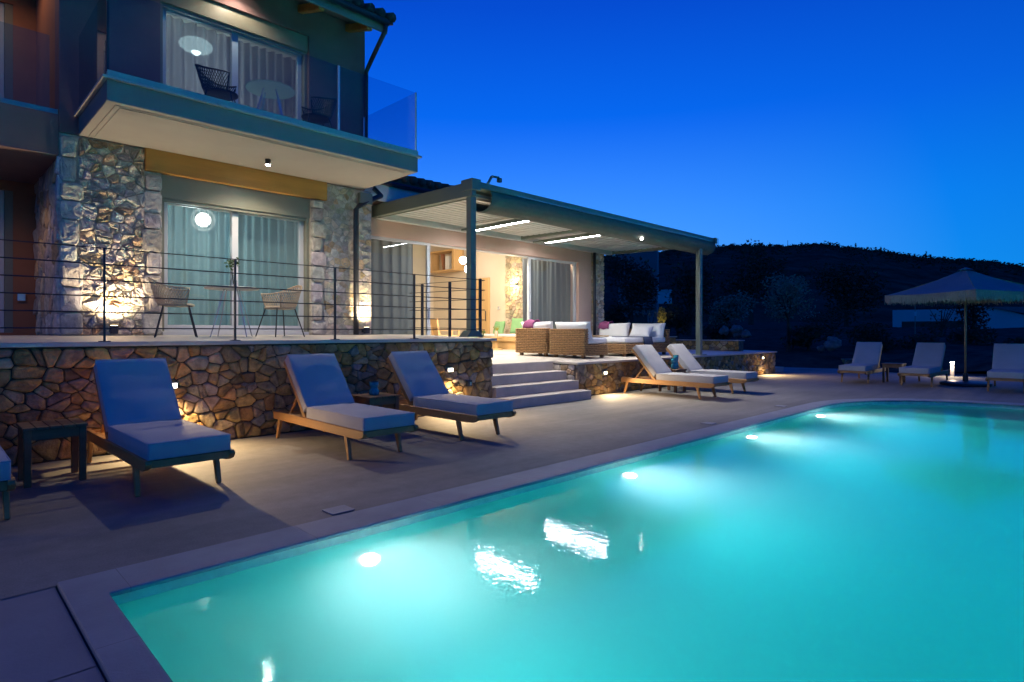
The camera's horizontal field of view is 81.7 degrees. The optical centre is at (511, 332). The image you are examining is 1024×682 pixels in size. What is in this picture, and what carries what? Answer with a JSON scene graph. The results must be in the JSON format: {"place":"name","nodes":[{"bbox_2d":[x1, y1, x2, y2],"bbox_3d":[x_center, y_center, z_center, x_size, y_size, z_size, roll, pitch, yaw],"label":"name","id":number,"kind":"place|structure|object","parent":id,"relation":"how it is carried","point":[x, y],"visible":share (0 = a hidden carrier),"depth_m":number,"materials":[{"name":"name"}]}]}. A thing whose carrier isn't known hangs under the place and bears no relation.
{"place":"outdoors","nodes":[
{"label":"outdoors","id":0,"kind":"place"},
{"bbox_2d":[0,586,105,681],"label":"paving","id":1,"kind":"structure","parent":0,"point":[41,639],"depth_m":2.48,"materials":[{"name":"stone"}]},
{"bbox_2d":[0,334,496,347],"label":"terrace floor","id":2,"kind":"structure","parent":0,"point":[12,341],"depth_m":7.56,"materials":[{"name":"tile"}]},
{"bbox_2d":[109,325,117,333],"bbox_3d":[-5.528,-0.040,8.215,0.090,0.120,0.175,0,0,-45],"label":"wall uplight","id":3,"kind":"object","parent":2,"relation":"on","point":[113,331],"depth_m":8.15,"materials":[{"name":"metal"}]},
{"bbox_2d":[147,277,197,337],"bbox_3d":[-4.588,-0.336,8.013,0.586,0.807,0.605,0,0,-30],"label":"woven chair","id":4,"kind":"object","parent":2,"relation":"on","point":[157,293],"visible":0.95,"depth_m":7.83,"materials":[{"name":"beige wicker"}]},
{"bbox_2d":[204,286,258,336],"bbox_3d":[-4.016,-0.288,8.499,0.720,0.712,0.720,0,0,-45],"label":"round table","id":5,"kind":"object","parent":2,"relation":"on","point":[226,289],"visible":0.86,"depth_m":8.41,"materials":[{"name":"metal"}]},
{"bbox_2d":[224,257,239,283],"bbox_3d":[-4.017,-0.862,8.569,0.271,0.437,0.175,0,0,25],"label":"plant","id":6,"kind":"object","parent":5,"relation":"on","point":[231,262],"visible":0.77,"depth_m":8.55,"materials":[{"name":"green plant"}]},
{"bbox_2d":[0,239,484,341],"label":"cable railing","id":7,"kind":"object","parent":2,"relation":"on","point":[422,307],"visible":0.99,"depth_m":7.35,"materials":[{"name":"metal"}]},
{"bbox_2d":[255,285,304,336],"bbox_3d":[-3.485,-0.334,8.998,0.605,0.807,0.586,0,0,35],"label":"woven chair","id":8,"kind":"object","parent":2,"relation":"on","point":[283,307],"visible":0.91,"depth_m":8.98,"materials":[{"name":"beige wicker"}]},
{"bbox_2d":[361,327,369,333],"bbox_3d":[-2.728,-0.040,11.015,0.090,0.120,0.175,0,0,-45],"label":"wall uplight","id":9,"kind":"object","parent":2,"relation":"on","point":[366,331],"depth_m":10.95,"materials":[{"name":"metal"}]},
{"bbox_2d":[0,369,1023,599],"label":"pool deck","id":10,"kind":"structure","parent":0,"point":[63,523],"depth_m":5.58,"materials":[{"name":"tile"}]},
{"bbox_2d":[0,446,15,519],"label":"sun lounger","id":11,"kind":"object","parent":10,"relation":"on","point":[7,482],"visible":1,"depth_m":3.92,"materials":[{"name":"fabric"}]},
{"bbox_2d":[16,418,87,487],"bbox_3d":[-4.066,1.050,5.239,0.449,0.500,0.470,0,0,-45],"label":"side table","id":12,"kind":"object","parent":10,"relation":"on","point":[72,428],"visible":1,"depth_m":5.18,"materials":[{"name":"brown wood"}]},
{"bbox_2d":[87,358,234,496],"bbox_3d":[-3.296,0.784,5.438,2.148,1.042,0.654,0,0,44],"label":"sun lounger","id":13,"kind":"object","parent":10,"relation":"on","point":[145,426],"visible":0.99,"depth_m":5.45,"materials":[{"name":"fabric"}]},
{"bbox_2d":[0,341,492,465],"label":"retaining wall","id":14,"kind":"structure","parent":10,"relation":"on","point":[237,391],"depth_m":7.03,"materials":[{"name":"stone"}]},
{"bbox_2d":[172,382,177,388],"bbox_3d":[-3.837,0.600,6.680,0.120,0.076,0.066,0,0,-45],"label":"wall light","id":15,"kind":"object","parent":14,"relation":"attached to","point":[175,385],"visible":0.46,"depth_m":6.68,"materials":[{"name":"glass"}]},
{"bbox_2d":[466,380,471,385],"bbox_3d":[-0.709,0.840,9.803,0.100,0.100,0.054,0,0,-45],"label":"wall socket","id":16,"kind":"object","parent":14,"relation":"attached to","point":[468,382],"depth_m":9.78,"materials":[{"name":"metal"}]},
{"bbox_2d":[322,505,354,514],"bbox_3d":[-1.266,1.293,4.320,0.180,0.006,0.160,0,0,-45],"label":"skimmer lid","id":17,"kind":"object","parent":10,"relation":"on","point":[338,509],"visible":1,"depth_m":4.32,"materials":[{"name":"plastic"}]},
{"bbox_2d":[273,353,417,459],"bbox_3d":[-1.969,0.784,6.793,0.654,1.042,2.148,0,0,-44],"label":"sun lounger","id":18,"kind":"object","parent":10,"relation":"on","point":[324,399],"visible":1,"depth_m":6.79,"materials":[{"name":"fabric"}]},
{"bbox_2d":[352,392,399,437],"bbox_3d":[-1.754,1.050,7.608,0.449,0.500,0.470,0,0,-45],"label":"side table","id":19,"kind":"object","parent":10,"relation":"on","point":[381,399],"visible":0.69,"depth_m":7.49,"materials":[{"name":"brown wood"}]},
{"bbox_2d":[369,381,378,394],"bbox_3d":[-1.768,0.712,7.594,0.130,0.176,0.128,0,0,-45],"label":"lantern","id":20,"kind":"object","parent":19,"relation":"on","point":[374,389],"visible":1,"depth_m":7.55,"materials":[{"name":"teal glass"}]},
{"bbox_2d":[376,351,515,440],"bbox_3d":[-0.937,0.784,7.882,2.148,1.042,0.654,0,0,45],"label":"sun lounger","id":21,"kind":"object","parent":10,"relation":"on","point":[423,388],"visible":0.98,"depth_m":7.78,"materials":[{"name":"fabric"}]},
{"bbox_2d":[57,398,1023,681],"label":"pool coping","id":22,"kind":"object","parent":10,"relation":"on","point":[119,650],"visible":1,"depth_m":3.53,"materials":[{"name":"stone"}]},
{"bbox_2d":[491,362,590,408],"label":"garden steps","id":23,"kind":"structure","parent":10,"relation":"on","point":[523,385],"depth_m":11.07,"materials":[{"name":"concrete"}]},
{"bbox_2d":[553,353,775,394],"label":"retaining wall","id":24,"kind":"structure","parent":10,"relation":"on","point":[593,379],"depth_m":13.16,"materials":[{"name":"stone"}]},
{"bbox_2d":[658,368,686,392],"bbox_3d":[3.535,1.050,13.081,0.449,0.500,0.470,0,0,-45],"label":"side table","id":25,"kind":"object","parent":10,"relation":"on","point":[679,370],"visible":0.48,"depth_m":13.03,"materials":[{"name":"brown wood"}]},
{"bbox_2d":[671,358,676,368],"bbox_3d":[3.535,0.677,12.954,0.130,0.246,0.128,0,0,-45],"label":"lantern","id":26,"kind":"object","parent":25,"relation":"on","point":[673,364],"visible":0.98,"depth_m":12.91,"materials":[{"name":"teal glass"}]},
{"bbox_2d":[621,344,730,399],"bbox_3d":[3.337,0.784,12.241,0.654,1.042,2.148,0,0,-44],"label":"sun lounger","id":27,"kind":"object","parent":10,"relation":"on","point":[654,365],"visible":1,"depth_m":12.18,"materials":[{"name":"fabric"}]},
{"bbox_2d":[666,344,758,393],"bbox_3d":[4.343,0.784,13.290,2.148,1.042,0.654,0,0,44],"label":"sun lounger","id":28,"kind":"object","parent":10,"relation":"on","point":[688,361],"visible":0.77,"depth_m":13.17,"materials":[{"name":"fabric"}]},
{"bbox_2d":[837,342,885,383],"bbox_3d":[9.367,0.784,15.842,0.654,1.042,2.148,0,0,44],"label":"sun lounger","id":29,"kind":"object","parent":10,"relation":"on","point":[866,358],"visible":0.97,"depth_m":15.97,"materials":[{"name":"fabric"}]},
{"bbox_2d":[881,363,906,382],"bbox_3d":[9.949,1.050,15.436,0.449,0.500,0.470,0,0,-45],"label":"side table","id":30,"kind":"object","parent":10,"relation":"on","point":[891,365],"visible":0.96,"depth_m":15.40,"materials":[{"name":"brown wood"}]},
{"bbox_2d":[897,342,948,386],"bbox_3d":[10.323,0.784,14.845,2.148,1.042,0.654,0,0,-44],"label":"sun lounger","id":31,"kind":"object","parent":10,"relation":"on","point":[928,358],"visible":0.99,"depth_m":14.98,"materials":[{"name":"fabric"}]},
{"bbox_2d":[950,361,954,376],"bbox_3d":[13.018,1.075,17.515,0.180,0.450,0.090,0,0,-45],"label":"bollard light","id":32,"kind":"object","parent":10,"relation":"on","point":[952,368],"visible":1,"depth_m":17.50,"materials":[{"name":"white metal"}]},
{"bbox_2d":[885,267,1023,386],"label":"garden umbrella","id":33,"kind":"object","parent":10,"relation":"on","point":[967,285],"visible":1,"depth_m":14.33,"materials":[{"name":"beige fabric"}]},
{"bbox_2d":[985,343,1023,392],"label":"sun lounger","id":34,"kind":"object","parent":10,"relation":"on","point":[1008,363],"visible":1,"depth_m":13.61,"materials":[{"name":"fabric"}]},
{"bbox_2d":[598,321,613,328],"bbox_3d":[2.687,-0.206,16.800,0.319,0.235,0.361,0,0,-45],"label":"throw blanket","id":35,"kind":"object","parent":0,"point":[604,325],"visible":0.87,"depth_m":16.72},
{"bbox_2d":[491,349,776,364],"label":"terrace floor","id":36,"kind":"structure","parent":0,"point":[500,359],"depth_m":13.66,"materials":[{"name":"tile"}]},
{"bbox_2d":[0,0,604,354],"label":"house","id":37,"kind":"structure","parent":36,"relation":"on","point":[109,138],"depth_m":9.15,"materials":[{"name":"paint"}]},
{"bbox_2d":[0,190,3,331],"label":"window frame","id":38,"kind":"structure","parent":37,"relation":"in","point":[1,191],"depth_m":9.17,"materials":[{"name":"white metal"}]},
{"bbox_2d":[0,2,3,97],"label":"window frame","id":39,"kind":"structure","parent":37,"relation":"in","point":[1,4],"depth_m":9.17,"materials":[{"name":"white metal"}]},
{"bbox_2d":[17,294,25,300],"bbox_3d":[-7.672,-0.550,9.270,0.100,0.120,0.030,0,0,-45],"label":"wall socket","id":40,"kind":"object","parent":37,"relation":"attached to","point":[21,297],"depth_m":9.26,"materials":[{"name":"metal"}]},
{"bbox_2d":[166,15,229,94],"bbox_3d":[-5.190,-3.970,9.405,1.360,1.940,0.128,0,0,-45],"label":"curtain","id":41,"kind":"object","parent":37,"relation":"hanging from","point":[190,45],"visible":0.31,"depth_m":9.46,"materials":[{"name":"fabric"}]},
{"bbox_2d":[168,205,228,324],"bbox_3d":[-5.190,-1.035,9.404,1.360,2.010,0.125,0,0,-45],"label":"curtain","id":42,"kind":"object","parent":37,"relation":"hanging from","point":[196,232],"visible":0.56,"depth_m":9.56,"materials":[{"name":"fabric"}]},
{"bbox_2d":[195,64,237,102],"bbox_3d":[-4.161,-3.341,8.383,0.586,0.807,0.605,0,0,-15],"label":"woven chair","id":43,"kind":"object","parent":37,"relation":"on","point":[220,91],"visible":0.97,"depth_m":8.21,"materials":[{"name":"black wicker"}]},
{"bbox_2d":[160,0,307,121],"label":"window","id":44,"kind":"structure","parent":37,"relation":"in","point":[237,24],"depth_m":9.61,"materials":[{"name":"white metal"}]},
{"bbox_2d":[161,174,309,334],"bbox_3d":[-4.490,-1.150,9.694,2.320,2.380,0.380,0,0,-45],"label":"window","id":45,"kind":"structure","parent":37,"relation":"in","point":[176,191],"depth_m":9.59,"materials":[{"name":"white metal"}]},
{"bbox_2d":[226,213,297,325],"bbox_3d":[-4.179,-1.035,10.473,1.700,2.010,0.126,0,0,-45],"label":"curtain","id":46,"kind":"object","parent":37,"relation":"hanging from","point":[267,240],"visible":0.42,"depth_m":10.33,"materials":[{"name":"fabric"}]},
{"bbox_2d":[238,40,295,118],"bbox_3d":[-4.179,-3.970,10.473,1.700,1.940,0.129,0,0,-45],"label":"curtain","id":47,"kind":"object","parent":37,"relation":"hanging from","point":[255,62],"visible":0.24,"depth_m":10.31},
{"bbox_2d":[265,159,270,165],"bbox_3d":[-3.755,-2.618,9.115,0.080,0.090,0.080,0,0,-45],"label":"ceiling spotlight","id":48,"kind":"object","parent":37,"relation":"attached to","point":[267,162],"visible":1,"depth_m":9.08,"materials":[{"name":"metal"}]},
{"bbox_2d":[245,79,294,114],"bbox_3d":[-3.627,-3.299,8.902,0.700,0.722,0.700,0,0,-45],"label":"round table","id":49,"kind":"object","parent":37,"relation":"on","point":[269,89],"visible":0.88,"depth_m":8.83,"materials":[{"name":"white glass"}]},
{"bbox_2d":[301,96,337,128],"bbox_3d":[-3.051,-3.341,9.357,0.586,0.807,0.605,0,0,-35],"label":"woven chair","id":50,"kind":"object","parent":37,"relation":"on","point":[316,117],"visible":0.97,"depth_m":9.25,"materials":[{"name":"black wicker"}]},
{"bbox_2d":[371,239,412,334],"bbox_3d":[-2.779,-0.740,12.848,1.520,2.520,0.084,0,0,-45],"label":"curtain","id":51,"kind":"object","parent":37,"relation":"hanging from","point":[390,256],"visible":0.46,"depth_m":13.00,"materials":[{"name":"fabric"}]},
{"bbox_2d":[371,237,429,334],"bbox_3d":[-2.507,-0.723,12.703,1.860,2.525,0.090,0,0,-45],"label":"sliding door","id":52,"kind":"structure","parent":37,"relation":"in","point":[427,245],"depth_m":13.30,"materials":[{"name":"white metal"}]},
{"bbox_2d":[430,318,460,336],"bbox_3d":[-2.096,0.055,18.576,0.790,0.986,0.700,0,0,-25],"label":"armchair","id":53,"kind":"object","parent":37,"relation":"on","point":[434,323],"visible":0.48,"depth_m":18.40,"materials":[{"name":"fabric"}]},
{"bbox_2d":[430,249,463,273],"bbox_3d":[-2.450,-2.640,22.016,0.470,0.780,1.500,0,0,-45],"label":"wall shelf","id":54,"kind":"object","parent":37,"relation":"attached to","point":[452,263],"depth_m":21.84,"materials":[{"name":"brown wood"}]},
{"bbox_2d":[459,256,465,263],"bbox_3d":[-1.662,-2.885,20.117,0.260,1.130,0.256,0,0,-45],"label":"pendant lamp","id":55,"kind":"object","parent":37,"relation":"hanging from","point":[462,259],"visible":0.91,"depth_m":20.03,"materials":[{"name":"glass"}]},
{"bbox_2d":[476,277,489,333],"bbox_3d":[-1.105,-0.690,20.943,0.125,2.460,0.820,0,0,-45],"label":"door","id":56,"kind":"structure","parent":37,"relation":"in","point":[485,284],"depth_m":20.77,"materials":[{"name":"brown wood"}]},
{"bbox_2d":[490,326,502,349],"bbox_3d":[-0.495,0.164,18.738,0.400,0.762,0.390,0,0,-45],"label":"pedestal table","id":57,"kind":"object","parent":37,"relation":"on","point":[496,335],"visible":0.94,"depth_m":18.69,"materials":[{"name":"brown wood"}]},
{"bbox_2d":[483,334,515,349],"bbox_3d":[-0.283,0.295,19.658,0.720,0.500,2.200,0,0,-45],"label":"bench","id":58,"kind":"object","parent":37,"relation":"on","point":[507,341],"visible":0.26,"depth_m":19.16,"materials":[{"name":"brown wood"}]},
{"bbox_2d":[493,321,504,333],"bbox_3d":[-0.424,-0.150,19.658,0.255,0.457,0.460,0,0,-39],"label":"scatter cushion","id":59,"kind":"object","parent":58,"relation":"on","point":[500,324],"visible":0.81,"depth_m":19.51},
{"bbox_2d":[510,318,522,333],"bbox_3d":[0.191,-0.220,19.354,0.520,0.515,0.265,0,0,34],"label":"scatter cushion","id":60,"kind":"object","parent":58,"relation":"on","point":[516,323],"visible":0.56,"depth_m":19.30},
{"bbox_2d":[522,258,570,328],"bbox_3d":[1.156,-0.740,16.783,2.490,2.520,0.083,0,0,-45],"label":"curtain","id":61,"kind":"object","parent":37,"relation":"hanging from","point":[550,291],"visible":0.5,"depth_m":16.66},
{"bbox_2d":[527,257,575,321],"bbox_3d":[1.131,-0.723,16.341,1.990,2.525,0.090,0,0,-45],"label":"sliding door","id":62,"kind":"structure","parent":37,"relation":"in","point":[528,258],"depth_m":15.68,"materials":[{"name":"white metal"}]},
{"bbox_2d":[515,321,565,355],"bbox_3d":[0.759,0.148,14.559,0.924,0.830,1.066,0,0,-45],"label":"wicker sofa","id":63,"kind":"object","parent":36,"relation":"on","point":[535,338],"visible":0.77,"depth_m":14.19,"materials":[{"name":"brown wicker"}]},
{"bbox_2d":[523,319,539,327],"bbox_3d":[0.502,-0.206,14.545,0.319,0.235,0.361,0,0,-45],"label":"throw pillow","id":64,"kind":"object","parent":63,"relation":"on","point":[528,323],"visible":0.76,"depth_m":14.47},
{"bbox_2d":[372,175,716,354],"bbox_3d":[1.323,-1.073,14.108,8.938,3.345,3.200,0,0,-45],"label":"pergola","id":65,"kind":"object","parent":36,"relation":"on","point":[471,208],"visible":0.99,"depth_m":12.38,"materials":[{"name":"metal"}]},
{"bbox_2d":[549,321,607,358],"bbox_3d":[1.551,0.166,13.767,0.924,0.830,1.066,0,0,-45],"label":"wicker sofa","id":66,"kind":"object","parent":36,"relation":"on","point":[572,338],"visible":1,"depth_m":13.43,"materials":[{"name":"brown wicker"}]},
{"bbox_2d":[592,335,608,343],"bbox_3d":[1.841,0.290,15.061,0.868,0.440,0.904,0,0,-45],"label":"wicker table","id":67,"kind":"object","parent":36,"relation":"on","point":[596,336],"visible":0.02,"depth_m":14.77,"materials":[{"name":"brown wood"}]},
{"bbox_2d":[600,323,669,355],"bbox_3d":[3.095,0.166,15.316,2.064,0.830,1.068,0,0,-45],"label":"wicker sofa","id":68,"kind":"object","parent":36,"relation":"on","point":[659,335],"visible":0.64,"depth_m":15.10,"materials":[{"name":"brown wicker"}]},
{"bbox_2d":[599,323,631,336],"bbox_3d":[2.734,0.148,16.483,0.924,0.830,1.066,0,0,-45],"label":"cushion","id":69,"kind":"object","parent":68,"relation":"on","point":[619,329],"visible":0.19,"depth_m":16.41,"materials":[{"name":"white fabric"}]},
{"bbox_2d":[612,336,652,344],"bbox_3d":[3.077,0.203,15.239,0.402,0.202,1.040,0,0,-45],"label":"towel","id":70,"kind":"object","parent":68,"relation":"on","point":[648,340],"visible":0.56,"depth_m":14.95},
{"bbox_2d":[629,326,653,335],"bbox_3d":[3.394,-0.019,15.585,0.270,0.317,0.620,0,0,-45],"label":"scatter cushion","id":71,"kind":"object","parent":68,"relation":"on","point":[641,330],"visible":0.77,"depth_m":15.49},
{"bbox_2d":[642,310,657,323],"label":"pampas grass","id":72,"kind":"object","parent":36,"relation":"on","point":[655,313],"depth_m":21.94,"materials":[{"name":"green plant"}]},
{"bbox_2d":[669,336,676,343],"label":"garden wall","id":73,"kind":"structure","parent":36,"relation":"on","point":[672,339],"depth_m":20.06,"materials":[{"name":"stone"}]},
{"bbox_2d":[674,339,744,350],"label":"garden wall","id":74,"kind":"structure","parent":36,"relation":"on","point":[728,345],"depth_m":19.06,"materials":[{"name":"stone"}]},
{"bbox_2d":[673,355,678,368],"bbox_3d":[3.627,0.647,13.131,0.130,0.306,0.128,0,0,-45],"label":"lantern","id":75,"kind":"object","parent":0,"point":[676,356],"visible":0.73,"depth_m":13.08,"materials":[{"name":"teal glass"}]},
{"bbox_2d":[364,0,1023,266],"label":"sky","id":76,"kind":"structure","parent":0,"point":[894,125],"materials":[{"name":"blue"}]},
{"bbox_2d":[495,321,1023,372],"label":"garden slope","id":77,"kind":"structure","parent":0,"point":[766,336],"depth_m":25.81,"materials":[{"name":"plant"}]},
{"bbox_2d":[603,254,662,328],"bbox_3d":[6.044,-1.972,30.992,3.347,4.777,3.655,0,0,-45],"label":"tree","id":78,"kind":"object","parent":77,"relation":"on","point":[640,281],"visible":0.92,"depth_m":30.50,"materials":[{"name":"green plant"}]},
{"bbox_2d":[618,251,658,322],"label":"distant house","id":79,"kind":"structure","parent":77,"relation":"on","point":[652,257],"depth_m":96.89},
{"bbox_2d":[633,315,646,322],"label":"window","id":80,"kind":"structure","parent":79,"relation":"in","point":[641,319],"depth_m":97.00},
{"bbox_2d":[657,307,666,322],"bbox_3d":[6.056,0.114,23.996,0.435,2.331,0.435,0,0,-45],"label":"shrub","id":81,"kind":"object","parent":77,"relation":"on","point":[661,320],"visible":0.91,"depth_m":23.97,"materials":[{"name":"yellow plant"}]},
{"bbox_2d":[657,290,671,303],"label":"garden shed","id":82,"kind":"structure","parent":77,"relation":"on","point":[662,299],"depth_m":79.05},
{"bbox_2d":[659,302,695,338],"bbox_3d":[7.008,-0.380,25.044,1.751,1.823,1.600,0,0,-23],"label":"shrub","id":83,"kind":"object","parent":77,"relation":"on","point":[678,318],"visible":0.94,"depth_m":24.81,"materials":[{"name":"green plant"}]},
{"bbox_2d":[664,257,721,334],"bbox_3d":[10.960,-1.937,35.970,3.892,5.503,3.252,0,0,-9],"label":"tree","id":84,"kind":"object","parent":77,"relation":"on","point":[690,284],"visible":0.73,"depth_m":35.55,"materials":[{"name":"green plant"}]},
{"bbox_2d":[702,321,741,339],"bbox_3d":[9.473,0.308,27.052,1.722,1.715,2.074,0,0,-45],"label":"shrub","id":85,"kind":"object","parent":77,"relation":"on","point":[713,333],"visible":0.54,"depth_m":26.91,"materials":[{"name":"green plant"}]},
{"bbox_2d":[719,325,729,335],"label":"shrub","id":86,"kind":"object","parent":77,"relation":"on","point":[724,330],"visible":1,"depth_m":25.90,"materials":[{"name":"plant"}]},
{"bbox_2d":[707,290,757,339],"bbox_3d":[11.201,-0.782,30.015,2.344,2.760,2.356,0,0,-45],"label":"tree","id":87,"kind":"object","parent":77,"relation":"on","point":[730,308],"visible":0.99,"depth_m":29.68,"materials":[{"name":"green plant"}]},
{"bbox_2d":[729,325,742,338],"bbox_3d":[9.822,-0.030,25.970,0.579,0.629,0.596,0,0,10],"label":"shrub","id":88,"kind":"object","parent":77,"relation":"on","point":[736,331],"visible":0.95,"depth_m":25.82,"materials":[{"name":"plant"}]},
{"bbox_2d":[741,329,751,337],"bbox_3d":[10.073,0.057,25.494,0.418,0.390,0.422,0,0,-2],"label":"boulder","id":89,"kind":"object","parent":77,"relation":"on","point":[745,333],"visible":1,"depth_m":25.38,"materials":[{"name":"stone"}]},
{"bbox_2d":[711,239,788,324],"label":"tree","id":90,"kind":"object","parent":77,"relation":"on","point":[752,285],"visible":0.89,"depth_m":47.54,"materials":[{"name":"green plant"}]},
{"bbox_2d":[760,272,819,351],"bbox_3d":[11.635,-0.818,25.060,2.850,3.565,2.141,0,0,-45],"label":"olive tree","id":91,"kind":"object","parent":77,"relation":"on","point":[785,300],"visible":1,"depth_m":24.96,"materials":[{"name":"green plant"}]},
{"bbox_2d":[778,324,841,350],"bbox_3d":[12.437,0.349,25.066,2.270,1.412,2.238,0,0,-12],"label":"shrub","id":92,"kind":"object","parent":77,"relation":"on","point":[806,340],"visible":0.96,"depth_m":24.55,"materials":[{"name":"green plant"}]},
{"bbox_2d":[817,345,824,352],"bbox_3d":[12.232,0.648,23.494,0.325,0.304,0.286,0,0,5],"label":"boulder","id":93,"kind":"object","parent":77,"relation":"on","point":[821,348],"visible":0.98,"depth_m":23.40,"materials":[{"name":"stone"}]},
{"bbox_2d":[823,336,841,350],"bbox_3d":[12.428,0.440,23.021,0.632,0.595,0.603,0,0,2],"label":"bush","id":94,"kind":"object","parent":77,"relation":"on","point":[831,343],"visible":1,"depth_m":22.80,"materials":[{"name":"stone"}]},
{"bbox_2d":[795,256,892,326],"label":"tree","id":95,"kind":"object","parent":77,"relation":"on","point":[844,290],"visible":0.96,"depth_m":49.46,"materials":[{"name":"green plant"}]},
{"bbox_2d":[893,309,968,327],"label":"white house","id":96,"kind":"structure","parent":77,"relation":"on","point":[903,318],"depth_m":45.28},
{"bbox_2d":[902,321,967,327],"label":"window","id":97,"kind":"structure","parent":96,"relation":"in","point":[905,323],"depth_m":45.14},
{"bbox_2d":[928,299,962,336],"bbox_3d":[21.931,-0.352,29.888,2.249,3.242,1.497,0,0,-45],"label":"tree","id":98,"kind":"object","parent":77,"relation":"on","point":[944,322],"visible":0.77,"depth_m":29.92,"materials":[{"name":"green plant"}]},
{"bbox_2d":[942,325,998,345],"bbox_3d":[19.413,0.712,24.881,1.574,2.092,2.400,0,0,-31],"label":"shrub","id":99,"kind":"object","parent":77,"relation":"on","point":[973,335],"visible":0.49,"depth_m":24.98,"materials":[{"name":"green plant"}]},
{"bbox_2d":[954,260,993,334],"bbox_3d":[23.435,-1.218,30.022,1.626,4.959,1.653,0,0,-5],"label":"tree","id":100,"kind":"object","parent":77,"relation":"on","point":[973,310],"visible":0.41,"depth_m":29.86,"materials":[{"name":"green plant"}]},
{"bbox_2d":[971,306,1023,328],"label":"white house","id":101,"kind":"structure","parent":77,"relation":"on","point":[1006,317],"depth_m":42.05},
{"bbox_2d":[1001,337,1023,343],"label":"shrub","id":102,"kind":"object","parent":77,"relation":"on","point":[1017,340],"visible":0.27,"depth_m":23.94,"materials":[{"name":"green plant"}]},
{"bbox_2d":[775,366,783,372],"bbox_3d":[8.089,1.140,20.039,0.900,0.340,1.800,0,0,-45],"label":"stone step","id":103,"kind":"object","parent":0,"point":[779,369],"visible":0.14,"depth_m":19.46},
{"bbox_2d":[784,367,838,370],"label":"garden path","id":104,"kind":"structure","parent":0,"point":[789,368],"depth_m":21.71,"materials":[{"name":"stone"}]},
{"bbox_2d":[841,358,852,363],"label":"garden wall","id":105,"kind":"structure","parent":104,"relation":"on","point":[846,360],"depth_m":21.92,"materials":[{"name":"stone"}]},
{"bbox_2d":[603,243,1023,322],"bbox_3d":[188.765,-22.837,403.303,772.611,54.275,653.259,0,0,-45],"label":"hill","id":106,"kind":"structure","parent":0,"point":[901,276],"depth_m":160.85,"materials":[{"name":"plant"}]},
{"bbox_2d":[603,241,1023,281],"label":"hillside scrub","id":107,"kind":"object","parent":106,"relation":"on","point":[1000,265],"visible":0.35,"depth_m":264.29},
{"bbox_2d":[885,371,986,375],"bbox_3d":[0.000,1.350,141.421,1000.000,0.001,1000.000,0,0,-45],"label":"ground","id":108,"kind":"structure","parent":0,"point":[978,373],"depth_m":19.50,"materials":[{"name":"stone"}]},
{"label":"pool basin","id":109,"kind":"structure","parent":0,"visible":0},
{"bbox_2d":[112,402,1023,604],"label":"pool waterline band","id":110,"kind":"object","parent":109,"relation":"attached to","point":[164,587],"visible":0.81,"depth_m":4.28,"materials":[{"name":"tile"}]},
{"bbox_2d":[118,405,1023,681],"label":"pool water","id":111,"kind":"structure","parent":109,"relation":"in","point":[870,543],"depth_m":3.24,"materials":[{"name":"liquid"}]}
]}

